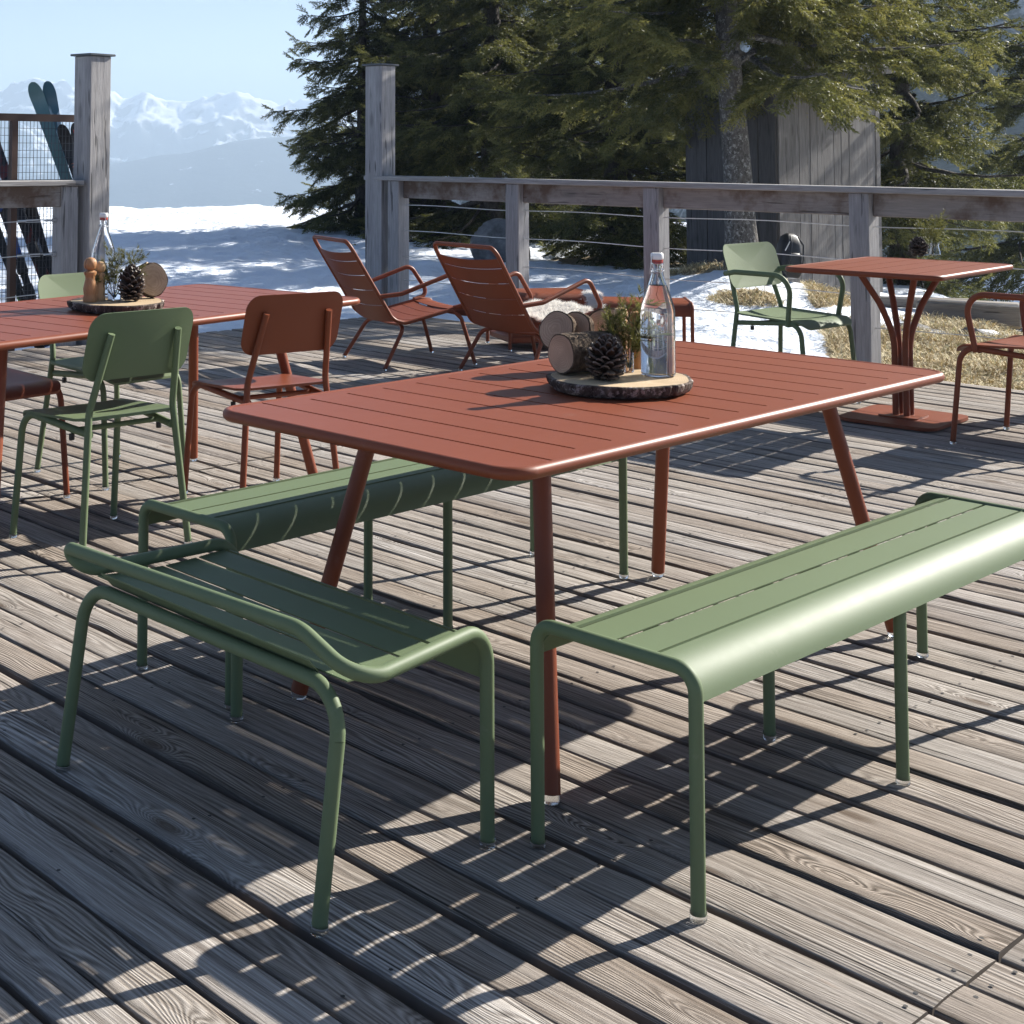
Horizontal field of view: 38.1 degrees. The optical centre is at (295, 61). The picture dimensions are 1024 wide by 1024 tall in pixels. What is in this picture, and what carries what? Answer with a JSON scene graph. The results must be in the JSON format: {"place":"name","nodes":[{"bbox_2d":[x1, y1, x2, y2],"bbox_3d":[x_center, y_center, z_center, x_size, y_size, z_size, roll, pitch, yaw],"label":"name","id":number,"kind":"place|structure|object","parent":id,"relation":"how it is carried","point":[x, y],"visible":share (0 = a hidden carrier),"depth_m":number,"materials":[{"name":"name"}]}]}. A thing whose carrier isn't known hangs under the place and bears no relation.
{"place":"outdoors","nodes":[
{"label":"outdoors","id":0,"kind":"place"},
{"bbox_2d":[0,78,356,179],"bbox_3d":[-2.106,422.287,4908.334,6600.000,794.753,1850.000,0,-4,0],"label":"mountains","id":1,"kind":"structure","parent":0,"point":[144,125],"depth_m":4741.04,"materials":[{"name":"white snow"}]},
{"bbox_2d":[19,136,354,209],"bbox_3d":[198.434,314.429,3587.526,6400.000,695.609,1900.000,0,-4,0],"label":"hills","id":2,"kind":"structure","parent":0,"point":[258,171],"depth_m":3386.06,"materials":[{"name":"white snow"}]},
{"bbox_2d":[0,0,412,104],"label":"sky","id":3,"kind":"structure","parent":0,"point":[176,50],"materials":[{"name":"blue"}]},
{"bbox_2d":[0,204,1023,384],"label":"ground","id":4,"kind":"structure","parent":0,"point":[255,246],"depth_m":18.78,"materials":[{"name":"white snow"}]},
{"bbox_2d":[0,113,73,350],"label":"fence","id":5,"kind":"object","parent":4,"relation":"on","point":[13,172],"visible":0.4,"depth_m":10.80,"materials":[{"name":"grey metal"}]},
{"bbox_2d":[0,227,44,348],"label":"ski","id":6,"kind":"object","parent":5,"relation":"attached to","point":[5,264],"visible":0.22,"depth_m":11.15,"materials":[{"name":"black plastic"}]},
{"bbox_2d":[0,145,48,278],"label":"ski","id":7,"kind":"object","parent":5,"relation":"attached to","point":[4,164],"visible":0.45,"depth_m":11.12,"materials":[{"name":"black plastic"}]},
{"bbox_2d":[0,208,49,346],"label":"ski","id":8,"kind":"object","parent":5,"relation":"attached to","point":[20,265],"visible":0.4,"depth_m":11.13,"materials":[{"name":"black plastic"}]},
{"bbox_2d":[24,208,45,257],"bbox_3d":[-1.905,1.597,11.142,0.524,1.172,0.104,-2,-4,31],"label":"ski","id":9,"kind":"object","parent":5,"relation":"attached to","point":[28,212],"visible":0.16,"depth_m":11.26,"materials":[{"name":"black plastic"}]},
{"bbox_2d":[29,208,51,273],"bbox_3d":[-1.867,1.599,11.137,0.462,1.139,0.099,-2,-4,31],"label":"ski","id":10,"kind":"object","parent":5,"relation":"attached to","point":[43,242],"visible":0.2,"depth_m":11.23,"materials":[{"name":"black plastic"}]},
{"bbox_2d":[28,82,71,178],"bbox_3d":[-1.743,0.963,11.289,0.786,1.618,0.116,-2,-4,27],"label":"ski","id":11,"kind":"object","parent":5,"relation":"attached to","point":[37,98],"visible":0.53,"depth_m":11.44},
{"bbox_2d":[43,81,68,168],"bbox_3d":[-1.771,0.998,11.379,0.540,1.701,0.115,-2,-4,37],"label":"ski","id":12,"kind":"object","parent":5,"relation":"attached to","point":[49,92],"visible":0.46,"depth_m":11.55},
{"bbox_2d":[57,124,73,176],"bbox_3d":[-1.546,1.236,11.161,0.648,1.508,0.113,-1,-4,26],"label":"ski","id":13,"kind":"object","parent":5,"relation":"attached to","point":[68,146],"visible":0.1,"depth_m":11.31,"materials":[{"name":"black plastic"}]},
{"bbox_2d":[71,123,73,142],"bbox_3d":[-1.565,1.261,11.302,0.429,1.571,0.106,-2,-4,28],"label":"ski","id":14,"kind":"object","parent":5,"relation":"attached to","point":[72,128],"visible":0.1,"depth_m":11.41},
{"bbox_2d":[260,0,474,235],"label":"spruce tree","id":15,"kind":"object","parent":4,"relation":"on","point":[337,159],"visible":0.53,"depth_m":26.20,"materials":[{"name":"green plant"}]},
{"bbox_2d":[362,63,398,305],"bbox_3d":[0.742,1.245,12.726,0.235,2.446,0.235,-3,-5,43],"label":"tall post","id":16,"kind":"object","parent":4,"relation":"on","point":[380,125],"visible":0.78,"depth_m":12.67,"materials":[{"name":"wood"}]},
{"bbox_2d":[300,0,509,234],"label":"spruce tree","id":17,"kind":"object","parent":4,"relation":"on","point":[439,94],"visible":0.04,"depth_m":26.94,"materials":[{"name":"green plant"}]},
{"bbox_2d":[335,0,636,249],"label":"spruce tree","id":18,"kind":"object","parent":4,"relation":"on","point":[493,37],"visible":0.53,"depth_m":23.64,"materials":[{"name":"green plant"}]},
{"bbox_2d":[470,218,529,261],"bbox_3d":[2.890,2.668,20.508,0.835,0.918,0.670,-1,-4,19],"label":"boulder","id":19,"kind":"object","parent":4,"relation":"on","point":[494,227],"visible":0.32,"depth_m":20.35,"materials":[{"name":"grey stone"}]},
{"bbox_2d":[0,317,1023,1023],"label":"deck","id":20,"kind":"structure","parent":4,"relation":"on","point":[158,849],"depth_m":3.22,"materials":[{"name":"grey wood"}]},
{"bbox_2d":[5,367,69,497],"bbox_3d":[-1.240,1.318,5.823,0.535,0.834,0.472,-3,-5,43],"label":"chair","id":21,"kind":"object","parent":20,"relation":"on","point":[21,385],"visible":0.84,"depth_m":5.79,"materials":[{"name":"metal"}]},
{"bbox_2d":[0,180,83,345],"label":"railing","id":22,"kind":"object","parent":20,"relation":"on","point":[60,197],"visible":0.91,"depth_m":10.30,"materials":[{"name":"wood"}]},
{"bbox_2d":[70,53,115,344],"bbox_3d":[-1.480,1.134,10.527,0.235,2.376,0.235,-3,-5,43],"label":"tall post","id":23,"kind":"object","parent":20,"relation":"on","point":[91,166],"visible":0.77,"depth_m":10.48,"materials":[{"name":"wood"}]},
{"bbox_2d":[9,307,192,545],"bbox_3d":[-0.679,1.280,5.156,0.462,0.834,0.535,3,-5,-40],"label":"chair","id":24,"kind":"object","parent":20,"relation":"on","point":[127,344],"visible":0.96,"depth_m":5.04,"materials":[{"name":"green metal"}]},
{"bbox_2d":[34,272,184,489],"bbox_3d":[-0.800,1.347,6.272,0.535,0.834,0.462,-3,-5,45],"label":"chair","id":25,"kind":"object","parent":20,"relation":"on","point":[60,285],"visible":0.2,"depth_m":6.25,"materials":[{"name":"green metal"}]},
{"bbox_2d":[0,284,359,489],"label":"dining table","id":26,"kind":"object","parent":20,"relation":"on","point":[35,322],"visible":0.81,"depth_m":5.69,"materials":[{"name":"red metal"}]},
{"bbox_2d":[67,297,164,313],"bbox_3d":[-0.692,0.944,5.637,0.385,0.033,0.371,-2,-4,33],"label":"wood slice","id":27,"kind":"object","parent":26,"relation":"on","point":[108,306],"visible":0.76,"depth_m":5.52,"materials":[{"name":"brown wood"}]},
{"bbox_2d":[83,257,96,302],"bbox_3d":[-0.788,0.838,5.588,0.054,0.170,0.054,0,-4,0],"label":"pepper mill","id":28,"kind":"object","parent":27,"relation":"on","point":[90,285],"visible":1,"depth_m":5.57,"materials":[{"name":"brown wood"}]},
{"bbox_2d":[95,261,104,300],"bbox_3d":[-0.758,0.852,5.646,0.042,0.150,0.042,0,-4,0],"label":"pepper mill","id":29,"kind":"object","parent":27,"relation":"on","point":[100,269],"visible":0.86,"depth_m":5.63,"materials":[{"name":"brown wood"}]},
{"bbox_2d":[92,213,114,297],"bbox_3d":[-0.760,0.767,5.760,0.093,0.334,0.093,2,-4,-25],"label":"bottle","id":30,"kind":"object","parent":27,"relation":"on","point":[99,249],"visible":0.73,"depth_m":5.74,"materials":[{"name":"clear glass"}]},
{"bbox_2d":[107,283,120,299],"bbox_3d":[-0.705,0.896,5.666,0.054,0.065,0.054,0,-4,0],"label":"jar","id":31,"kind":"object","parent":27,"relation":"on","point":[112,292],"visible":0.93,"depth_m":5.64,"materials":[{"name":"clear glass"}]},
{"bbox_2d":[95,241,149,290],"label":"spruce sprigs","id":32,"kind":"object","parent":31,"relation":"in","point":[116,268],"visible":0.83,"depth_m":5.67,"materials":[{"name":"green plant"}]},
{"bbox_2d":[117,263,145,300],"bbox_3d":[-0.634,0.854,5.628,0.108,0.145,0.115,0,-6,0],"label":"pine cone","id":33,"kind":"object","parent":27,"relation":"on","point":[131,286],"visible":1,"depth_m":5.60,"materials":[{"name":"brown plant"}]},
{"bbox_2d":[139,262,167,297],"bbox_3d":[-0.569,0.863,5.745,0.131,0.140,0.063,2,-4,-25],"label":"log slice","id":34,"kind":"object","parent":27,"relation":"on","point":[155,277],"visible":0.76,"depth_m":5.73,"materials":[{"name":"brown wood"}]},
{"bbox_2d":[183,291,342,493],"bbox_3d":[-0.127,1.321,5.794,0.472,0.834,0.535,2,-4,-32],"label":"chair","id":35,"kind":"object","parent":20,"relation":"on","point":[287,323],"visible":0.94,"depth_m":5.65,"materials":[{"name":"red metal"}]},
{"bbox_2d":[55,538,495,937],"bbox_3d":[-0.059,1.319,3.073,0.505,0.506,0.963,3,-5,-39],"label":"bench","id":36,"kind":"object","parent":20,"relation":"on","point":[410,641],"visible":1,"depth_m":2.95,"materials":[{"name":"green metal"}]},
{"bbox_2d":[136,457,628,709],"bbox_3d":[0.331,1.425,4.320,1.701,0.452,0.396,4,-5,-42],"label":"bench","id":37,"kind":"object","parent":20,"relation":"on","point":[246,518],"visible":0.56,"depth_m":4.01,"materials":[{"name":"green metal"}]},
{"bbox_2d":[312,235,476,370],"bbox_3d":[0.636,1.563,9.579,0.927,0.825,0.668,2,-4,-22],"label":"lounge chair","id":38,"kind":"object","parent":20,"relation":"on","point":[367,293],"visible":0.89,"depth_m":9.43,"materials":[{"name":"red metal"}]},
{"bbox_2d":[433,241,601,370],"bbox_3d":[1.387,1.536,9.079,0.927,0.825,0.668,3,-4,-34],"label":"lounge chair","id":39,"kind":"object","parent":20,"relation":"on","point":[505,301],"visible":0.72,"depth_m":8.89,"materials":[{"name":"red metal"}]},
{"bbox_2d":[490,298,593,321],"bbox_3d":[1.558,1.559,9.189,0.515,0.114,0.599,3,-4,-34],"label":"sheepskin","id":40,"kind":"object","parent":39,"relation":"on","point":[540,313],"visible":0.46,"depth_m":9.12,"materials":[{"name":"white fur"}]},
{"bbox_2d":[486,288,585,351],"bbox_3d":[1.744,1.831,10.392,0.648,0.400,0.487,1,-4,-12],"label":"table","id":41,"kind":"object","parent":20,"relation":"on","point":[574,295],"visible":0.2,"depth_m":10.22,"materials":[{"name":"red metal"}]},
{"bbox_2d":[223,341,944,805],"bbox_3d":[0.867,1.260,3.951,2.050,0.740,0.968,4,-5,-43],"label":"dining table","id":42,"kind":"object","parent":20,"relation":"on","point":[521,421],"visible":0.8,"depth_m":3.65,"materials":[{"name":"red metal"}]},
{"bbox_2d":[546,369,692,399],"bbox_3d":[0.881,0.874,3.962,0.394,0.033,0.403,0,-4,0],"label":"wood slice","id":43,"kind":"object","parent":42,"relation":"on","point":[636,384],"visible":0.73,"depth_m":3.82,"materials":[{"name":"brown wood"}]},
{"bbox_2d":[548,330,622,373],"bbox_3d":[0.802,0.803,4.019,0.173,0.113,0.119,2,-4,-28],"label":"log","id":44,"kind":"object","parent":43,"relation":"on","point":[568,353],"visible":0.69,"depth_m":3.97,"materials":[{"name":"brown wood"}]},
{"bbox_2d":[539,311,577,347],"bbox_3d":[0.771,0.792,4.272,0.113,0.119,0.065,-2,-4,38],"label":"log slice","id":45,"kind":"object","parent":44,"relation":"on","point":[552,324],"visible":0.69,"depth_m":4.26,"materials":[{"name":"brown wood"}]},
{"bbox_2d":[568,311,594,331],"bbox_3d":[0.827,0.798,4.296,0.118,0.121,0.055,-3,-5,44],"label":"log slice","id":46,"kind":"object","parent":44,"relation":"on","point":[585,322],"visible":0.3,"depth_m":4.28,"materials":[{"name":"brown wood"}]},
{"bbox_2d":[589,308,630,348],"bbox_3d":[0.935,0.807,4.331,0.157,0.146,0.058,-2,-4,29],"label":"log slice","id":47,"kind":"object","parent":44,"relation":"on","point":[595,315],"visible":0.18,"depth_m":4.34,"materials":[{"name":"brown wood"}]},
{"bbox_2d":[584,333,627,380],"bbox_3d":[0.831,0.792,3.899,0.112,0.130,0.108,0,1,0],"label":"pine cone","id":48,"kind":"object","parent":43,"relation":"on","point":[606,355],"visible":1,"depth_m":3.88,"materials":[{"name":"brown plant"}]},
{"bbox_2d":[614,307,627,359],"bbox_3d":[0.931,0.786,4.159,0.040,0.165,0.040,0,-4,0],"label":"shaker","id":49,"kind":"object","parent":43,"relation":"on","point":[622,326],"visible":0.15,"depth_m":4.15,"materials":[{"name":"brown wood"}]},
{"bbox_2d":[624,349,633,371],"bbox_3d":[0.926,0.831,4.040,0.027,0.062,0.027,0,-4,0],"label":"jar","id":50,"kind":"object","parent":43,"relation":"on","point":[629,367],"visible":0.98,"depth_m":4.03,"materials":[{"name":"clear glass"}]},
{"bbox_2d":[595,283,642,359],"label":"spruce sprigs","id":51,"kind":"object","parent":50,"relation":"in","point":[631,333],"visible":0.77,"depth_m":4.05,"materials":[{"name":"green plant"}]},
{"bbox_2d":[629,311,640,368],"bbox_3d":[0.964,0.786,4.111,0.040,0.160,0.040,0,-4,0],"label":"shaker","id":52,"kind":"object","parent":43,"relation":"on","point":[637,362],"visible":0.27,"depth_m":4.09,"materials":[{"name":"brown wood"}]},
{"bbox_2d":[640,253,675,377],"bbox_3d":[0.992,0.691,3.981,0.093,0.334,0.093,2,-4,-29],"label":"bottle","id":53,"kind":"object","parent":43,"relation":"on","point":[657,335],"visible":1,"depth_m":3.94,"materials":[{"name":"clear glass"}]},
{"bbox_2d":[582,295,694,341],"bbox_3d":[2.308,1.802,9.841,0.708,0.395,0.467,0,-4,8],"label":"footstool","id":54,"kind":"object","parent":20,"relation":"on","point":[684,307],"visible":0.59,"depth_m":9.67,"materials":[{"name":"red metal"}]},
{"bbox_2d":[580,289,607,307],"bbox_3d":[2.017,1.605,9.893,0.177,0.102,0.550,0,-4,8],"label":"sheepskin","id":55,"kind":"object","parent":54,"relation":"on","point":[590,297],"visible":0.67,"depth_m":9.71,"materials":[{"name":"white fur"}]},
{"bbox_2d":[364,175,1023,362],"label":"railing","id":56,"kind":"object","parent":20,"relation":"attached to","point":[864,208],"visible":0.67,"depth_m":10.24,"materials":[{"name":"wood"}]},
{"bbox_2d":[530,492,1023,923],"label":"bench","id":57,"kind":"object","parent":20,"relation":"on","point":[767,627],"visible":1,"depth_m":3.08,"materials":[{"name":"green metal"}]},
{"bbox_2d":[723,242,860,402],"bbox_3d":[2.760,1.464,8.142,0.591,0.866,0.557,3,-5,-40],"label":"armchair","id":58,"kind":"object","parent":20,"relation":"on","point":[753,264],"visible":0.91,"depth_m":8.18,"materials":[{"name":"green metal"}]},
{"bbox_2d":[785,257,1012,431],"bbox_3d":[3.163,1.465,7.585,0.799,0.800,1.099,-3,-5,44],"label":"pedestal table","id":59,"kind":"object","parent":20,"relation":"on","point":[901,412],"visible":1,"depth_m":7.54,"materials":[{"name":"red metal"}]},
{"bbox_2d":[908,236,928,256],"bbox_3d":[3.563,1.057,8.319,0.113,0.114,0.110,0,-4,0],"label":"pine cone","id":60,"kind":"object","parent":59,"relation":"on","point":[919,246],"visible":1,"depth_m":8.29,"materials":[{"name":"brown plant"}]},
{"bbox_2d":[929,243,940,254],"bbox_3d":[3.686,1.082,8.387,0.062,0.068,0.062,0,-4,0],"label":"jar","id":61,"kind":"object","parent":59,"relation":"on","point":[934,249],"visible":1,"depth_m":8.37,"materials":[{"name":"clear glass"}]},
{"bbox_2d":[914,209,950,242],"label":"spruce sprigs","id":62,"kind":"object","parent":61,"relation":"in","point":[930,231],"visible":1,"depth_m":8.40,"materials":[{"name":"green plant"}]},
{"bbox_2d":[950,292,1023,444],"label":"armchair","id":63,"kind":"object","parent":20,"relation":"on","point":[1011,343],"visible":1,"depth_m":6.93,"materials":[{"name":"red metal"}]},
{"bbox_2d":[477,1,671,228],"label":"spruce tree","id":64,"kind":"object","parent":4,"relation":"on","point":[528,14],"depth_m":28.22,"materials":[{"name":"green plant"}]},
{"bbox_2d":[467,0,715,269],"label":"spruce tree","id":65,"kind":"object","parent":4,"relation":"on","point":[574,156],"visible":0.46,"depth_m":20.17,"materials":[{"name":"green plant"}]},
{"bbox_2d":[495,0,1007,268],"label":"spruce tree","id":66,"kind":"object","parent":4,"relation":"on","point":[813,30],"visible":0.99,"depth_m":15.15,"materials":[{"name":"green plant"}]},
{"bbox_2d":[668,57,894,292],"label":"shed","id":67,"kind":"structure","parent":4,"relation":"on","point":[798,147],"depth_m":16.48,"materials":[{"name":"grey wood"}]},
{"bbox_2d":[776,233,803,278],"bbox_3d":[5.142,2.015,15.111,0.256,0.459,0.233,10,-12,-16],"label":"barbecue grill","id":68,"kind":"object","parent":4,"relation":"on","point":[788,243],"visible":0.83,"depth_m":15.05,"materials":[{"name":"plastic"}]},
{"bbox_2d":[746,0,1023,300],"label":"spruce tree","id":69,"kind":"object","parent":4,"relation":"on","point":[906,152],"visible":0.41,"depth_m":18.91,"materials":[{"name":"green plant"}]},
{"bbox_2d":[849,295,968,307],"bbox_3d":[6.294,2.511,15.179,1.500,0.110,0.100,-1,-4,14],"label":"plank","id":70,"kind":"object","parent":4,"relation":"on","point":[901,303],"visible":0.12,"depth_m":15.13,"materials":[{"name":"brown wood"}]},
{"bbox_2d":[900,322,930,331],"bbox_3d":[5.566,2.437,13.066,0.334,0.176,0.250,0,-4,0],"label":"boulder","id":71,"kind":"object","parent":4,"relation":"on","point":[922,325],"visible":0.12,"depth_m":13.04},
{"bbox_2d":[916,298,1021,328],"bbox_3d":[6.602,2.467,14.253,0.950,0.240,0.260,-2,-4,28],"label":"log","id":72,"kind":"object","parent":4,"relation":"on","point":[1009,316],"visible":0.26,"depth_m":14.10,"materials":[{"name":"grey wood"}]},
{"bbox_2d":[917,0,1023,332],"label":"spruce tree","id":73,"kind":"object","parent":4,"relation":"on","point":[1006,160],"visible":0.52,"depth_m":24.15,"materials":[{"name":"green plant"}]},
{"bbox_2d":[959,327,993,336],"bbox_3d":[5.655,2.319,12.188,0.373,0.198,0.316,2,-4,-29],"label":"boulder","id":74,"kind":"object","parent":4,"relation":"on","point":[975,330],"visible":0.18,"depth_m":12.12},
{"bbox_2d":[948,259,1023,330],"bbox_3d":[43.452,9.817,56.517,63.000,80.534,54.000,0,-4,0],"label":"bush","id":75,"kind":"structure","parent":4,"relation":"on","point":[1001,287],"depth_m":58.24,"materials":[{"name":"green plant"}]},
{"bbox_2d":[407,0,1023,296],"bbox_3d":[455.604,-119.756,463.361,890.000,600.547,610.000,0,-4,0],"label":"forest slope","id":76,"kind":"structure","parent":0,"point":[935,96],"depth_m":252.91,"materials":[{"name":"green plant"}]},
{"bbox_2d":[670,259,1023,390],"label":"dry grass","id":77,"kind":"structure","parent":0,"point":[988,363],"depth_m":11.78,"materials":[{"name":"beige plant"}]}
]}

